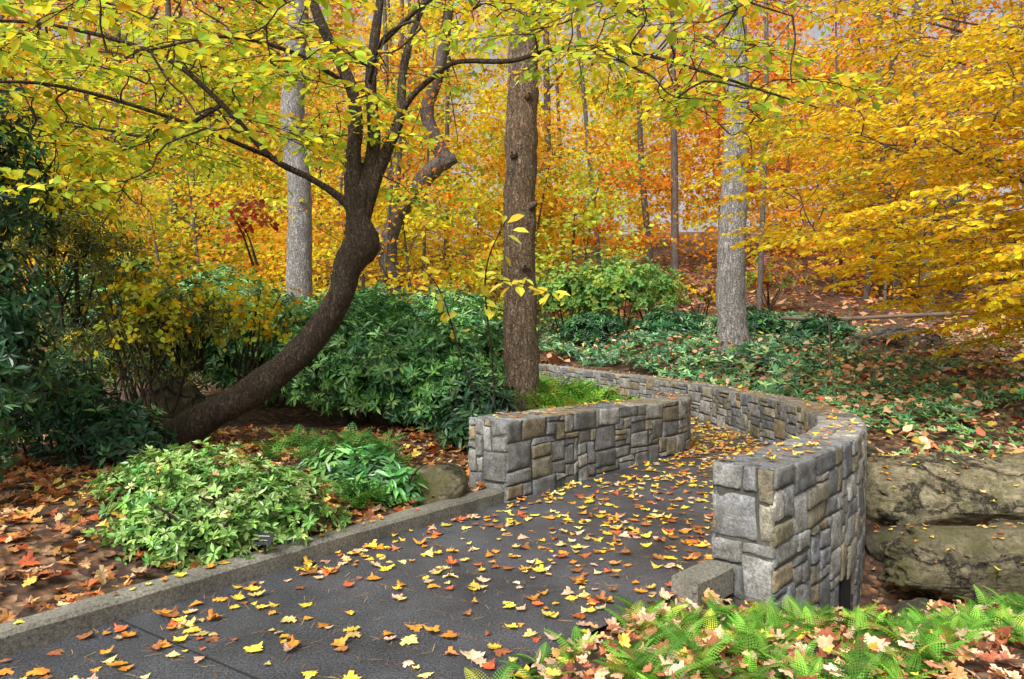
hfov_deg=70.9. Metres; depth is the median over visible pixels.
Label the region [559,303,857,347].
holly bush
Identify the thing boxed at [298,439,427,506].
hellebore plant
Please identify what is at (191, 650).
expansion joint
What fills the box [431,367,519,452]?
rhododendron bush
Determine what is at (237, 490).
fallen leaves on shrub
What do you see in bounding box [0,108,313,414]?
witch hazel shrub
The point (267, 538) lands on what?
plant label
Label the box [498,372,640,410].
fern bed
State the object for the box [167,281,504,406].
rhododendron bush
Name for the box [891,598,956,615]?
boulder
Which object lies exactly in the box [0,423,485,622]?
leaf litter
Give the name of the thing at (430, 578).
needles on path
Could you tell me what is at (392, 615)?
asphalt path
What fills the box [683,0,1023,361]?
golden beech tree
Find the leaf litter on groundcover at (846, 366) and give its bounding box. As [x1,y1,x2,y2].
[542,315,1022,387]
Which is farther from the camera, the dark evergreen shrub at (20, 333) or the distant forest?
the distant forest
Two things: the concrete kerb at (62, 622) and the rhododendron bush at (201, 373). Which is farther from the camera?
the rhododendron bush at (201, 373)
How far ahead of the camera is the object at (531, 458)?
7.04 m
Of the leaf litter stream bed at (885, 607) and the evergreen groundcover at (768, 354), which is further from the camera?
the evergreen groundcover at (768, 354)
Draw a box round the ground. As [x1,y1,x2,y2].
[0,223,1023,678]
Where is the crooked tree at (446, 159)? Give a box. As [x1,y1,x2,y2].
[377,0,507,300]
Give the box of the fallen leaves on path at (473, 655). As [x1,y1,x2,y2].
[0,416,775,678]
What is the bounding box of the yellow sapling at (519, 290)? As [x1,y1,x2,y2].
[411,210,570,411]
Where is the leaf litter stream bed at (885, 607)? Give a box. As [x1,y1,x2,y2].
[864,523,985,615]
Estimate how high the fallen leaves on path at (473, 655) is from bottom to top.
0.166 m
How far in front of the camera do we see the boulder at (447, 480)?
6.11 m
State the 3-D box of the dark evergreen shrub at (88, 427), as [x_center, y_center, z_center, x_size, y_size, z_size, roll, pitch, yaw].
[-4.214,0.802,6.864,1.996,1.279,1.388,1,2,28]
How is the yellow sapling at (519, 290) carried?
on the ground
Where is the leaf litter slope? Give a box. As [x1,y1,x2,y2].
[655,319,1023,454]
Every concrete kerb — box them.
[0,487,503,658]
[671,559,732,607]
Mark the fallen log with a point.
(857, 318)
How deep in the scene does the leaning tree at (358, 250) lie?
6.86 m
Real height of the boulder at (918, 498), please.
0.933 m
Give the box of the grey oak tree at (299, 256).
[280,0,375,304]
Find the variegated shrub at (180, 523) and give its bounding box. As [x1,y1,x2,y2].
[72,437,351,573]
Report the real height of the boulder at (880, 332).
1.175 m
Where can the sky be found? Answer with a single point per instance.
(817, 34)
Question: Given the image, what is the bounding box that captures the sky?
[8,0,1023,240]
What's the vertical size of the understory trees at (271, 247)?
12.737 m
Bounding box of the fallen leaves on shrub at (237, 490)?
[153,462,323,515]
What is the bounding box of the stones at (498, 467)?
[467,394,691,502]
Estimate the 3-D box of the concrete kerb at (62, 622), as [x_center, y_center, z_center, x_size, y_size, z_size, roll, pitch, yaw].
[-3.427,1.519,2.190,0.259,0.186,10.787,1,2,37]
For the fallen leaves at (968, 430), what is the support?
on the ground
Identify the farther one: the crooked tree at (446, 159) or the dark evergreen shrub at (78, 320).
the crooked tree at (446, 159)
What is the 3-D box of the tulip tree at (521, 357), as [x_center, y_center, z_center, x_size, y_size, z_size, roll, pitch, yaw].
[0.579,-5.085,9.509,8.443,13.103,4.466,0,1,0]
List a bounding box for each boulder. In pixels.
[144,378,205,417]
[411,462,467,503]
[840,325,950,354]
[865,451,1023,526]
[865,525,909,563]
[867,442,882,454]
[877,518,1023,605]
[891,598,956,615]
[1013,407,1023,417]
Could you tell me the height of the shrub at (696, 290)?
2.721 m
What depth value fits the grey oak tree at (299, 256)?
16.69 m
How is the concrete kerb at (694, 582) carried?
on the ground
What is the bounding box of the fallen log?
[767,303,1013,328]
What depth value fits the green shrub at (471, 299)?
15.88 m
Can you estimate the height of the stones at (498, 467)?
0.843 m
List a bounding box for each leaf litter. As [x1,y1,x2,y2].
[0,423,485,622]
[490,587,1023,678]
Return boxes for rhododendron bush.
[40,287,313,401]
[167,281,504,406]
[242,291,508,431]
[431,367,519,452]
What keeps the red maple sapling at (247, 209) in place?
on the ground
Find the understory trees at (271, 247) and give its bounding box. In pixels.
[1,1,1023,378]
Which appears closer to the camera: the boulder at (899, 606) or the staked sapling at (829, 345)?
the boulder at (899, 606)
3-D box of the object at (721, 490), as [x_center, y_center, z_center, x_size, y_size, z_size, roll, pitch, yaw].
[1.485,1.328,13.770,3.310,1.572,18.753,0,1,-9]
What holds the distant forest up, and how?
on the ground
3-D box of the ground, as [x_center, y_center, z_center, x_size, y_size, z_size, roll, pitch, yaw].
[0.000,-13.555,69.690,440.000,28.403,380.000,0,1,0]
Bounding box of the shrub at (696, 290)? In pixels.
[667,254,816,318]
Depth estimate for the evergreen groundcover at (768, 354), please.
14.48 m
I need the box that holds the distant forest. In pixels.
[0,0,1023,318]
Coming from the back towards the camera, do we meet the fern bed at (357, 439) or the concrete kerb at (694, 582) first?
the fern bed at (357, 439)
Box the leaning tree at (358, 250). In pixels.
[0,0,898,450]
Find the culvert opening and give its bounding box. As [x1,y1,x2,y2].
[840,566,849,617]
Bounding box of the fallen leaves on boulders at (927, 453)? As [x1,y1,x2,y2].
[819,408,1023,569]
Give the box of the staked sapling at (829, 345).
[828,316,830,378]
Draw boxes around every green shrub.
[24,246,502,365]
[535,248,688,336]
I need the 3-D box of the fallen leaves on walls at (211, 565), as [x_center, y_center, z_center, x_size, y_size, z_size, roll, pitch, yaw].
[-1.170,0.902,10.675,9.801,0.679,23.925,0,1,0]
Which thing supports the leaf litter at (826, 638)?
on the ground
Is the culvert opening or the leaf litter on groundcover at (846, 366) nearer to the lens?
the culvert opening
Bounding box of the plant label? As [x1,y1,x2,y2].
[253,532,274,554]
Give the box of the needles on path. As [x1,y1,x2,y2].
[2,417,769,678]
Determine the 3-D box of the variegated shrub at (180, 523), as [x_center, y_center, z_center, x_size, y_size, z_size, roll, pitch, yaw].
[-2.150,1.099,5.002,1.811,0.780,1.377,1,1,20]
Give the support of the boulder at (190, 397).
on the ground
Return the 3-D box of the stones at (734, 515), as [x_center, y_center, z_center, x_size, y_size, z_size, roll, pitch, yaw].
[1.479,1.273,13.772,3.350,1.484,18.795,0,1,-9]
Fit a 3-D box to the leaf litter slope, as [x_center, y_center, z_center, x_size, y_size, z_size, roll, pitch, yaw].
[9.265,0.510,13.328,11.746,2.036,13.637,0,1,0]
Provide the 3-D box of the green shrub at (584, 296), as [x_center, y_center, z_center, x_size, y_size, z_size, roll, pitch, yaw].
[2.960,-1.306,20.956,5.347,2.606,3.266,0,1,-18]
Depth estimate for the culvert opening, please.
5.39 m
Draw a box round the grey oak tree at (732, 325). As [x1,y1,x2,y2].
[716,0,749,358]
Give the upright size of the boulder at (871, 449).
0.652 m
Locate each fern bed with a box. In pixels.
[239,422,427,510]
[464,584,1023,678]
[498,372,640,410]
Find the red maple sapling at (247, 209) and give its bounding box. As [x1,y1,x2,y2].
[208,190,279,265]
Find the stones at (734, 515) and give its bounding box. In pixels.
[493,362,866,617]
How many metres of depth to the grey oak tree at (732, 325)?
14.72 m
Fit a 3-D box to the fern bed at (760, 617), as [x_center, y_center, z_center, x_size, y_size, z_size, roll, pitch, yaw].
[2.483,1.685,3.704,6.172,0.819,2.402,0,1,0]
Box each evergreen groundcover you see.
[502,309,885,395]
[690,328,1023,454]
[745,355,1023,430]
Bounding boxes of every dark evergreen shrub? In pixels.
[0,78,86,482]
[0,188,249,407]
[0,356,177,474]
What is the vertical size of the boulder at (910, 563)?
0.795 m
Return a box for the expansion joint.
[119,620,258,678]
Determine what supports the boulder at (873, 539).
on the ground
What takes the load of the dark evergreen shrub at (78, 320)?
on the ground
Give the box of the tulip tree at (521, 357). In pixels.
[503,0,554,410]
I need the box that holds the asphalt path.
[0,417,768,678]
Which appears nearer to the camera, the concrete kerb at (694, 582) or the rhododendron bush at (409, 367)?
the concrete kerb at (694, 582)
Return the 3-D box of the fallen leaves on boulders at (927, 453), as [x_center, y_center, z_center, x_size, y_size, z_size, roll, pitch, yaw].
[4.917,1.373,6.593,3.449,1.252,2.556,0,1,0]
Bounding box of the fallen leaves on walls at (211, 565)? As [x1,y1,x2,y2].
[14,363,861,624]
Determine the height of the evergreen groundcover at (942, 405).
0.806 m

